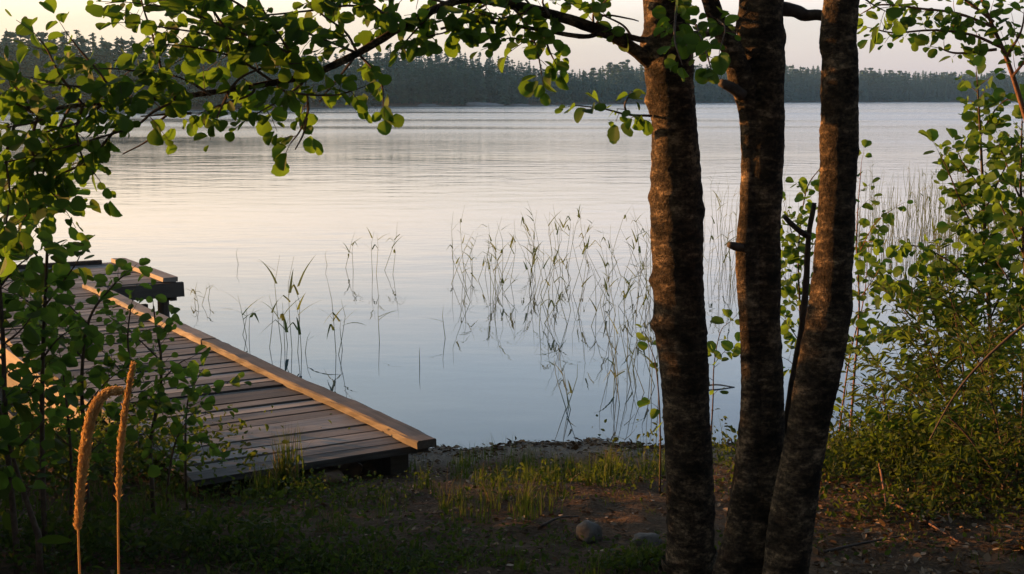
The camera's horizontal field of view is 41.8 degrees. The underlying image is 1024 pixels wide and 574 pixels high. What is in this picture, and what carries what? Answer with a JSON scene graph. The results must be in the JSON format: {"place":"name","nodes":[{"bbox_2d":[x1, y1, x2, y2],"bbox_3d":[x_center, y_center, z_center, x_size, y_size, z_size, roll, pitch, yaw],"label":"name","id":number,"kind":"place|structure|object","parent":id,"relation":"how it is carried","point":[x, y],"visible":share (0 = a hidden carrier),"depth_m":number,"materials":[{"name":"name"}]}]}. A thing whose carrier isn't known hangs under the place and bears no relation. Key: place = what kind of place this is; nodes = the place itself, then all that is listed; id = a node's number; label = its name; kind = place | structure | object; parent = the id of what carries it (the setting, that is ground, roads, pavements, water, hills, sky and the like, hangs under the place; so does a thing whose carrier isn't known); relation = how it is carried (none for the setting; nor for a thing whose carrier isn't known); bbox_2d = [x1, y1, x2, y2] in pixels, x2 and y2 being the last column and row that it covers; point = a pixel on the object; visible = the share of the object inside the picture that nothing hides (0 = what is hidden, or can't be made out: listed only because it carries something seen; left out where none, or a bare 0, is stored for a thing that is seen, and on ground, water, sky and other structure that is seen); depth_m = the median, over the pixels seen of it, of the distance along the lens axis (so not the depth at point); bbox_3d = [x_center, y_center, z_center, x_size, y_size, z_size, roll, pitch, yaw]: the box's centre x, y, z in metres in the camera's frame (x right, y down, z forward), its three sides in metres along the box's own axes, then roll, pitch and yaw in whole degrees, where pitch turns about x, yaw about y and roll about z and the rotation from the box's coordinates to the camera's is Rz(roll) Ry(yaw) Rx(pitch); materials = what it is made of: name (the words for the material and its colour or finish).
{"place":"outdoors","nodes":[
{"label":"outdoors","id":0,"kind":"place"},
{"bbox_2d":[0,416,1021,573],"bbox_3d":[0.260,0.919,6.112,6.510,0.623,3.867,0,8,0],"label":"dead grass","id":1,"kind":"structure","parent":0,"point":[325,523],"depth_m":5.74,"materials":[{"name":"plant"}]},
{"bbox_2d":[0,102,1023,448],"bbox_3d":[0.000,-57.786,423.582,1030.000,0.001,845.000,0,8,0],"label":"water","id":2,"kind":"structure","parent":0,"point":[192,212],"depth_m":19.73,"materials":[{"name":"blue liquid"}]},
{"bbox_2d":[0,258,436,492],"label":"jetty","id":3,"kind":"object","parent":2,"relation":"in","point":[382,443],"visible":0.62,"depth_m":7.52,"materials":[{"name":"brown wood"}]},
{"bbox_2d":[233,296,263,336],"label":"reed","id":4,"kind":"object","parent":2,"relation":"in","point":[247,315],"visible":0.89,"depth_m":11.89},
{"bbox_2d":[260,256,281,347],"bbox_3d":[-2.018,0.210,11.208,0.234,0.945,0.161,-4,9,-29],"label":"reed","id":5,"kind":"object","parent":2,"relation":"in","point":[274,278],"visible":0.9,"depth_m":11.22,"materials":[{"name":"plant"}]},
{"bbox_2d":[269,296,278,347],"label":"reed","id":6,"kind":"object","parent":2,"relation":"in","point":[272,319],"visible":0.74,"depth_m":11.34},
{"bbox_2d":[261,316,288,344],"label":"reed","id":7,"kind":"object","parent":2,"relation":"in","point":[285,326],"visible":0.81,"depth_m":11.45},
{"bbox_2d":[273,298,299,348],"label":"reed","id":8,"kind":"object","parent":2,"relation":"in","point":[282,318],"visible":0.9,"depth_m":11.15,"materials":[{"name":"plant"}]},
{"bbox_2d":[283,258,293,347],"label":"reed","id":9,"kind":"object","parent":2,"relation":"in","point":[289,288],"visible":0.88,"depth_m":11.17,"materials":[{"name":"plant"}]},
{"bbox_2d":[286,256,314,351],"bbox_3d":[-1.768,0.206,11.220,0.252,0.947,0.251,0,8,0],"label":"reed","id":10,"kind":"object","parent":2,"relation":"in","point":[296,290],"visible":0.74,"depth_m":11.15,"materials":[{"name":"plant"}]},
{"bbox_2d":[295,294,320,354],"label":"reed","id":11,"kind":"object","parent":2,"relation":"in","point":[298,324],"visible":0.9,"depth_m":11.00,"materials":[{"name":"plant"}]},
{"bbox_2d":[320,275,344,351],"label":"reed","id":12,"kind":"object","parent":2,"relation":"in","point":[331,326],"visible":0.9,"depth_m":10.91,"materials":[{"name":"plant"}]},
{"bbox_2d":[324,312,342,349],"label":"reed","id":13,"kind":"object","parent":2,"relation":"in","point":[333,313],"visible":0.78,"depth_m":11.32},
{"bbox_2d":[338,301,361,354],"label":"reed","id":14,"kind":"object","parent":2,"relation":"in","point":[343,328],"visible":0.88,"depth_m":10.94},
{"bbox_2d":[366,228,376,273],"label":"reed","id":15,"kind":"object","parent":2,"relation":"in","point":[371,249],"visible":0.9,"depth_m":16.01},
{"bbox_2d":[385,233,400,267],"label":"reed","id":16,"kind":"object","parent":2,"relation":"in","point":[393,245],"visible":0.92,"depth_m":16.46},
{"bbox_2d":[452,247,469,300],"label":"reed","id":17,"kind":"object","parent":2,"relation":"in","point":[456,268],"visible":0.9,"depth_m":13.79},
{"bbox_2d":[475,248,503,294],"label":"reed","id":18,"kind":"object","parent":2,"relation":"in","point":[490,274],"visible":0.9,"depth_m":14.32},
{"bbox_2d":[486,218,501,286],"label":"reed","id":19,"kind":"object","parent":2,"relation":"in","point":[495,255],"visible":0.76,"depth_m":14.94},
{"bbox_2d":[498,261,512,295],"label":"reed","id":20,"kind":"object","parent":2,"relation":"in","point":[502,281],"visible":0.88,"depth_m":14.22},
{"bbox_2d":[500,224,514,279],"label":"reed","id":21,"kind":"object","parent":2,"relation":"in","point":[511,243],"visible":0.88,"depth_m":15.38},
{"bbox_2d":[520,211,542,278],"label":"reed","id":22,"kind":"object","parent":2,"relation":"in","point":[532,242],"visible":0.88,"depth_m":15.63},
{"bbox_2d":[529,238,542,290],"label":"reed","id":23,"kind":"object","parent":2,"relation":"in","point":[532,262],"visible":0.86,"depth_m":14.60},
{"bbox_2d":[533,246,543,296],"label":"reed","id":24,"kind":"object","parent":2,"relation":"in","point":[542,265],"visible":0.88,"depth_m":14.24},
{"bbox_2d":[527,243,550,297],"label":"reed","id":25,"kind":"object","parent":2,"relation":"in","point":[543,266],"visible":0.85,"depth_m":14.01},
{"bbox_2d":[544,223,558,288],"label":"reed","id":26,"kind":"object","parent":2,"relation":"in","point":[552,260],"visible":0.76,"depth_m":14.78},
{"bbox_2d":[543,357,565,407],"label":"reed","id":27,"kind":"object","parent":2,"relation":"in","point":[557,381],"visible":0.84,"depth_m":9.15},
{"bbox_2d":[548,211,560,283],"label":"reed","id":28,"kind":"object","parent":2,"relation":"in","point":[550,242],"visible":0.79,"depth_m":15.09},
{"bbox_2d":[542,214,569,300],"bbox_3d":[0.433,-0.226,13.686,0.181,1.107,0.387,-4,9,-24],"label":"reed","id":29,"kind":"object","parent":2,"relation":"in","point":[554,259],"visible":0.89,"depth_m":13.69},
{"bbox_2d":[544,287,568,322],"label":"reed","id":30,"kind":"object","parent":2,"relation":"in","point":[560,295],"visible":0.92,"depth_m":12.54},
{"bbox_2d":[553,206,560,270],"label":"reed","id":31,"kind":"object","parent":2,"relation":"in","point":[557,234],"visible":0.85,"depth_m":16.26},
{"bbox_2d":[547,266,569,322],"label":"reed","id":32,"kind":"object","parent":2,"relation":"in","point":[557,292],"visible":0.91,"depth_m":12.44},
{"bbox_2d":[554,249,570,278],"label":"reed","id":33,"kind":"object","parent":2,"relation":"in","point":[563,262],"visible":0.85,"depth_m":15.64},
{"bbox_2d":[558,345,570,409],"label":"reed","id":34,"kind":"object","parent":2,"relation":"in","point":[563,379],"visible":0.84,"depth_m":9.05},
{"bbox_2d":[559,216,570,254],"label":"reed","id":35,"kind":"object","parent":2,"relation":"in","point":[568,229],"visible":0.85,"depth_m":17.63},
{"bbox_2d":[566,364,577,410],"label":"reed","id":36,"kind":"object","parent":2,"relation":"in","point":[570,388],"visible":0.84,"depth_m":9.05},
{"bbox_2d":[572,226,592,293],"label":"reed","id":37,"kind":"object","parent":2,"relation":"in","point":[583,252],"visible":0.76,"depth_m":14.45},
{"bbox_2d":[578,236,593,311],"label":"reed","id":38,"kind":"object","parent":2,"relation":"in","point":[585,269],"visible":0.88,"depth_m":13.12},
{"bbox_2d":[589,280,608,325],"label":"reed","id":39,"kind":"object","parent":2,"relation":"in","point":[598,305],"visible":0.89,"depth_m":12.41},
{"bbox_2d":[588,240,620,314],"bbox_3d":[0.865,-0.019,13.059,0.446,0.871,0.190,6,10,35],"label":"reed","id":40,"kind":"object","parent":2,"relation":"in","point":[606,271],"visible":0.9,"depth_m":13.08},
{"bbox_2d":[602,250,609,325],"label":"reed","id":41,"kind":"object","parent":2,"relation":"in","point":[608,294],"visible":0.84,"depth_m":12.38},
{"bbox_2d":[600,300,613,356],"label":"reed","id":42,"kind":"object","parent":2,"relation":"in","point":[606,329],"visible":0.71,"depth_m":10.86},
{"bbox_2d":[614,305,618,382],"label":"reed","id":43,"kind":"object","parent":2,"relation":"in","point":[615,347],"visible":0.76,"depth_m":9.96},
{"bbox_2d":[603,345,633,404],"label":"reed","id":44,"kind":"object","parent":2,"relation":"in","point":[615,377],"visible":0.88,"depth_m":9.22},
{"bbox_2d":[606,313,632,400],"bbox_3d":[0.715,0.555,9.410,0.255,0.754,0.215,4,9,26],"label":"reed","id":45,"kind":"object","parent":2,"relation":"in","point":[615,359],"visible":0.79,"depth_m":9.42,"materials":[{"name":"plant"}]},
{"bbox_2d":[618,309,630,380],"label":"reed","id":46,"kind":"object","parent":2,"relation":"in","point":[624,349],"visible":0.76,"depth_m":9.97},
{"bbox_2d":[623,305,627,361],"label":"reed","id":47,"kind":"object","parent":2,"relation":"in","point":[627,338],"visible":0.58,"depth_m":10.63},
{"bbox_2d":[615,270,641,318],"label":"reed","id":48,"kind":"object","parent":2,"relation":"in","point":[626,280],"visible":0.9,"depth_m":12.74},
{"bbox_2d":[623,316,635,383],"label":"reed","id":49,"kind":"object","parent":2,"relation":"in","point":[630,353],"visible":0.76,"depth_m":9.82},
{"bbox_2d":[621,273,640,311],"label":"reed","id":50,"kind":"object","parent":2,"relation":"in","point":[623,292],"visible":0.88,"depth_m":13.27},
{"bbox_2d":[624,230,638,274],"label":"reed","id":51,"kind":"object","parent":2,"relation":"in","point":[636,241],"visible":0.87,"depth_m":15.83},
{"bbox_2d":[619,264,646,304],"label":"reed","id":52,"kind":"object","parent":2,"relation":"in","point":[630,280],"visible":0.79,"depth_m":13.68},
{"bbox_2d":[628,255,643,321],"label":"reed","id":53,"kind":"object","parent":2,"relation":"in","point":[638,284],"visible":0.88,"depth_m":12.55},
{"bbox_2d":[630,222,650,300],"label":"reed","id":54,"kind":"object","parent":2,"relation":"in","point":[641,257],"visible":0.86,"depth_m":13.98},
{"bbox_2d":[640,277,649,324],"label":"reed","id":55,"kind":"object","parent":2,"relation":"in","point":[644,300],"visible":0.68,"depth_m":12.51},
{"bbox_2d":[645,309,649,369],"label":"reed","id":56,"kind":"object","parent":2,"relation":"in","point":[648,341],"visible":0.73,"depth_m":10.17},
{"bbox_2d":[639,350,658,383],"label":"reed","id":57,"kind":"object","parent":2,"relation":"in","point":[651,361],"visible":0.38,"depth_m":9.41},
{"bbox_2d":[709,216,714,272],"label":"reed","id":58,"kind":"object","parent":2,"relation":"in","point":[712,239],"visible":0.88,"depth_m":16.20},
{"bbox_2d":[715,193,722,259],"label":"reed","id":59,"kind":"object","parent":2,"relation":"in","point":[720,224],"visible":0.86,"depth_m":17.06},
{"bbox_2d":[709,384,733,386],"bbox_3d":[1.461,0.729,9.778,0.340,0.034,0.061,-3,9,-19],"label":"floating stick","id":60,"kind":"object","parent":2,"relation":"on","point":[720,385],"visible":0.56,"depth_m":9.81,"materials":[{"name":"grey wood"}]},
{"bbox_2d":[722,236,734,275],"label":"reed","id":61,"kind":"object","parent":2,"relation":"in","point":[725,252],"visible":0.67,"depth_m":15.56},
{"bbox_2d":[855,156,1023,271],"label":"reed bed","id":62,"kind":"object","parent":2,"relation":"in","point":[924,230],"visible":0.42,"depth_m":20.47,"materials":[{"name":"plant"}]},
{"bbox_2d":[0,86,1023,573],"bbox_3d":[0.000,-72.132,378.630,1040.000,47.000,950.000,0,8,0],"label":"ground","id":63,"kind":"structure","parent":0,"point":[632,522],"depth_m":5.36,"materials":[{"name":"soil"}]},
{"bbox_2d":[0,373,73,573],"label":"alder sapling","id":64,"kind":"object","parent":63,"relation":"on","point":[9,433],"visible":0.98,"depth_m":4.40,"materials":[{"name":"green plant"}]},
{"bbox_2d":[0,166,78,573],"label":"alder sapling","id":65,"kind":"object","parent":63,"relation":"on","point":[31,337],"visible":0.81,"depth_m":4.50,"materials":[{"name":"green plant"}]},
{"bbox_2d":[0,161,98,552],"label":"alder sapling","id":66,"kind":"object","parent":63,"relation":"on","point":[63,276],"visible":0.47,"depth_m":4.68,"materials":[{"name":"green plant"}]},
{"bbox_2d":[0,168,100,543],"bbox_3d":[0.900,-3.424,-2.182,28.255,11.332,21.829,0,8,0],"label":"shrub","id":67,"kind":"object","parent":63,"relation":"on","point":[25,414],"visible":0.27,"depth_m":4.71,"materials":[{"name":"green plant"}]},
{"bbox_2d":[8,328,138,542],"bbox_3d":[-1.639,0.571,4.982,0.494,0.850,0.219,0,8,0],"label":"alder sapling","id":68,"kind":"object","parent":63,"relation":"on","point":[95,379],"visible":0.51,"depth_m":4.97,"materials":[{"name":"green plant"}]},
{"bbox_2d":[13,258,152,530],"bbox_3d":[-1.613,0.431,5.118,0.518,1.101,0.240,0,8,0],"label":"alder sapling","id":69,"kind":"object","parent":63,"relation":"on","point":[88,353],"visible":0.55,"depth_m":5.07,"materials":[{"name":"green plant"}]},
{"bbox_2d":[73,385,125,573],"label":"dry grass stalk","id":70,"kind":"object","parent":63,"relation":"on","point":[94,409],"visible":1,"depth_m":1.95,"materials":[{"name":"plant"}]},
{"bbox_2d":[59,274,182,517],"bbox_3d":[-1.545,0.458,5.277,0.491,1.040,0.275,0,8,0],"label":"alder sapling","id":71,"kind":"object","parent":63,"relation":"on","point":[141,403],"visible":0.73,"depth_m":5.25,"materials":[{"name":"green plant"}]},
{"bbox_2d":[113,361,135,573],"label":"dry grass stalk","id":72,"kind":"object","parent":63,"relation":"on","point":[121,442],"visible":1,"depth_m":2.05,"materials":[{"name":"plant"}]},
{"bbox_2d":[102,279,210,514],"bbox_3d":[-1.428,0.472,5.427,0.440,1.014,0.213,0,8,0],"label":"alder sapling","id":73,"kind":"object","parent":63,"relation":"on","point":[179,371],"visible":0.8,"depth_m":5.40,"materials":[{"name":"green plant"}]},
{"bbox_2d":[119,375,230,510],"bbox_3d":[-1.355,0.659,5.361,0.455,0.639,0.230,0,8,0],"label":"alder sapling","id":74,"kind":"object","parent":63,"relation":"on","point":[184,449],"visible":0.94,"depth_m":5.34,"materials":[{"name":"green plant"}]},
{"bbox_2d":[177,355,251,508],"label":"alder sapling","id":75,"kind":"object","parent":63,"relation":"on","point":[193,393],"visible":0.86,"depth_m":5.61,"materials":[{"name":"green plant"}]},
{"bbox_2d":[299,468,343,485],"bbox_3d":[-0.917,0.907,6.403,0.250,0.073,0.170,0,8,0],"label":"stone","id":76,"kind":"object","parent":63,"relation":"on","point":[333,474],"visible":0.45,"depth_m":6.35,"materials":[{"name":"stone"}]},
{"bbox_2d":[0,0,736,573],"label":"alder tree","id":77,"kind":"object","parent":63,"relation":"on","point":[664,50],"visible":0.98,"depth_m":3.86,"materials":[{"name":"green plant"}]},
{"bbox_2d":[386,43,393,65],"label":"pine tree","id":78,"kind":"object","parent":63,"relation":"on","point":[389,50],"visible":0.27,"depth_m":345.42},
{"bbox_2d":[414,56,418,73],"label":"spruce tree","id":79,"kind":"object","parent":63,"relation":"on","point":[416,60],"visible":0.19,"depth_m":358.30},
{"bbox_2d":[418,103,438,105],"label":"shore rock","id":80,"kind":"object","parent":63,"relation":"on","point":[422,104],"visible":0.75,"depth_m":323.12,"materials":[{"name":"stone"}]},
{"bbox_2d":[455,102,503,105],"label":"shore rock","id":81,"kind":"object","parent":63,"relation":"on","point":[480,104],"visible":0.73,"depth_m":337.09,"materials":[{"name":"stone"}]},
{"bbox_2d":[0,390,1023,573],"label":"undergrowth","id":82,"kind":"object","parent":63,"relation":"on","point":[170,541],"visible":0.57,"depth_m":5.25,"materials":[{"name":"green plant"}]},
{"bbox_2d":[0,29,1023,109],"bbox_3d":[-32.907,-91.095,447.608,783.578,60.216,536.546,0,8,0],"label":"forest","id":83,"kind":"object","parent":63,"relation":"on","point":[459,83],"visible":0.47,"depth_m":347.86,"materials":[{"name":"plant"}]},
{"bbox_2d":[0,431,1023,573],"bbox_3d":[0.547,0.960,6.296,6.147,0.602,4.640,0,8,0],"label":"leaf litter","id":84,"kind":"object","parent":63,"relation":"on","point":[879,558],"visible":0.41,"depth_m":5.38,"materials":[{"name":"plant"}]},
{"bbox_2d":[539,516,578,527],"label":"fallen twig","id":85,"kind":"object","parent":63,"relation":"on","point":[548,522],"visible":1,"depth_m":5.30,"materials":[{"name":"brown wood"}]},
{"bbox_2d":[576,520,601,543],"bbox_3d":[0.294,0.932,5.109,0.082,0.090,0.096,-6,10,-35],"label":"stone","id":86,"kind":"object","parent":63,"relation":"on","point":[587,530],"visible":0.87,"depth_m":5.08,"materials":[{"name":"stone"}]},
{"bbox_2d":[631,533,662,545],"bbox_3d":[0.501,0.949,5.006,0.117,0.061,0.081,2,8,11],"label":"stone","id":87,"kind":"object","parent":63,"relation":"on","point":[647,536],"visible":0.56,"depth_m":4.98,"materials":[{"name":"stone"}]},
{"bbox_2d":[635,324,662,493],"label":"alder sapling","id":88,"kind":"object","parent":63,"relation":"on","point":[644,401],"visible":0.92,"depth_m":5.82,"materials":[{"name":"green plant"}]},
{"bbox_2d":[707,309,740,439],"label":"alder sapling","id":89,"kind":"object","parent":63,"relation":"on","point":[726,345],"visible":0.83,"depth_m":5.69,"materials":[{"name":"green plant"}]},
{"bbox_2d":[695,0,821,573],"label":"alder tree","id":90,"kind":"object","parent":63,"relation":"on","point":[750,59],"visible":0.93,"depth_m":4.13,"materials":[{"name":"brown plant"}]},
{"bbox_2d":[783,202,816,433],"bbox_3d":[0.900,0.337,4.327,0.121,1.220,0.050,-3,9,-21],"label":"dead stem","id":91,"kind":"object","parent":90,"relation":"attached to","point":[807,235],"visible":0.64,"depth_m":4.28,"materials":[{"name":"brown wood"}]},
{"bbox_2d":[780,168,819,375],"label":"alder sapling","id":92,"kind":"object","parent":63,"relation":"on","point":[790,253],"visible":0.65,"depth_m":7.02,"materials":[{"name":"green plant"}]},
{"bbox_2d":[762,0,918,573],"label":"alder tree","id":93,"kind":"object","parent":63,"relation":"on","point":[795,497],"visible":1,"depth_m":3.92,"materials":[{"name":"brown plant"}]},
{"bbox_2d":[823,535,903,552],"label":"fallen twig","id":94,"kind":"object","parent":63,"relation":"on","point":[847,546],"visible":0.94,"depth_m":4.88,"materials":[{"name":"brown wood"}]},
{"bbox_2d":[838,218,892,440],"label":"alder sapling","id":95,"kind":"object","parent":63,"relation":"on","point":[871,260],"visible":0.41,"depth_m":7.36,"materials":[{"name":"green plant"}]},
{"bbox_2d":[847,139,912,438],"bbox_3d":[1.918,0.088,7.243,0.444,1.757,0.249,4,9,25],"label":"alder sapling","id":96,"kind":"object","parent":63,"relation":"on","point":[861,323],"visible":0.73,"depth_m":7.21,"materials":[{"name":"green plant"}]},
{"bbox_2d":[878,462,888,518],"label":"fallen twig","id":97,"kind":"object","parent":63,"relation":"on","point":[881,476],"visible":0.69,"depth_m":5.70,"materials":[{"name":"wood"}]},
{"bbox_2d":[833,351,963,468],"bbox_3d":[1.839,0.628,6.473,0.705,0.665,0.292,0,8,0],"label":"alder sapling","id":98,"kind":"object","parent":63,"relation":"on","point":[887,423],"visible":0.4,"depth_m":6.45,"materials":[{"name":"green plant"}]},
{"bbox_2d":[827,323,991,467],"bbox_3d":[1.918,0.562,6.674,1.058,0.783,0.667,0,8,0],"label":"willow bush","id":99,"kind":"object","parent":63,"relation":"on","point":[862,398],"visible":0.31,"depth_m":6.70,"materials":[{"name":"green plant"}]},
{"bbox_2d":[891,503,958,541],"bbox_3d":[1.608,0.917,5.252,0.013,0.070,0.682,-1,8,-5],"label":"fallen twig","id":100,"kind":"object","parent":63,"relation":"on","point":[918,517],"visible":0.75,"depth_m":5.17,"materials":[{"name":"wood"}]},
{"bbox_2d":[867,242,985,404],"bbox_3d":[2.143,0.374,6.978,0.646,1.241,0.404,0,8,0],"label":"alder sapling","id":101,"kind":"object","parent":63,"relation":"on","point":[872,337],"visible":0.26,"depth_m":6.92,"materials":[{"name":"green plant"}]},
{"bbox_2d":[841,220,1023,476],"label":"willow bush","id":102,"kind":"object","parent":63,"relation":"on","point":[915,371],"visible":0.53,"depth_m":6.26,"materials":[{"name":"green plant"}]},
{"bbox_2d":[854,279,1023,497],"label":"willow bush","id":103,"kind":"object","parent":63,"relation":"on","point":[980,384],"visible":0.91,"depth_m":5.67,"materials":[{"name":"green plant"}]},
{"bbox_2d":[929,323,1023,439],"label":"bare branch","id":104,"kind":"object","parent":103,"relation":"attached to","point":[1008,337],"visible":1,"depth_m":5.29,"materials":[{"name":"brown plant"}]},
{"bbox_2d":[857,0,1023,119],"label":"alder sapling","id":105,"kind":"object","parent":63,"relation":"on","point":[958,28],"visible":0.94,"depth_m":5.43,"materials":[{"name":"green plant"}]},
{"bbox_2d":[871,49,1023,432],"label":"alder sapling","id":106,"kind":"object","parent":63,"relation":"on","point":[971,267],"visible":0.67,"depth_m":6.48,"materials":[{"name":"green plant"}]},
{"bbox_2d":[873,271,1023,429],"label":"willow bush","id":107,"kind":"object","parent":63,"relation":"on","point":[929,342],"visible":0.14,"depth_m":7.00,"materials":[{"name":"green plant"}]},
{"bbox_2d":[911,346,1023,479],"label":"alder sapling","id":108,"kind":"object","parent":63,"relation":"on","point":[916,417],"visible":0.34,"depth_m":6.02,"materials":[{"name":"green plant"}]},
{"bbox_2d":[962,83,1023,379],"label":"alder sapling","id":109,"kind":"object","parent":63,"relation":"on","point":[1010,220],"visible":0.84,"depth_m":6.00,"materials":[{"name":"green plant"}]},
{"bbox_2d":[0,0,1023,79],"label":"sky","id":110,"kind":"structure","parent":0,"point":[802,49],"materials":[{"name":"white"}]},
{"bbox_2d":[1,404,1023,573],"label":"grass","id":111,"kind":"structure","parent":0,"point":[461,463],"depth_m":5.72,"materials":[{"name":"plant"}]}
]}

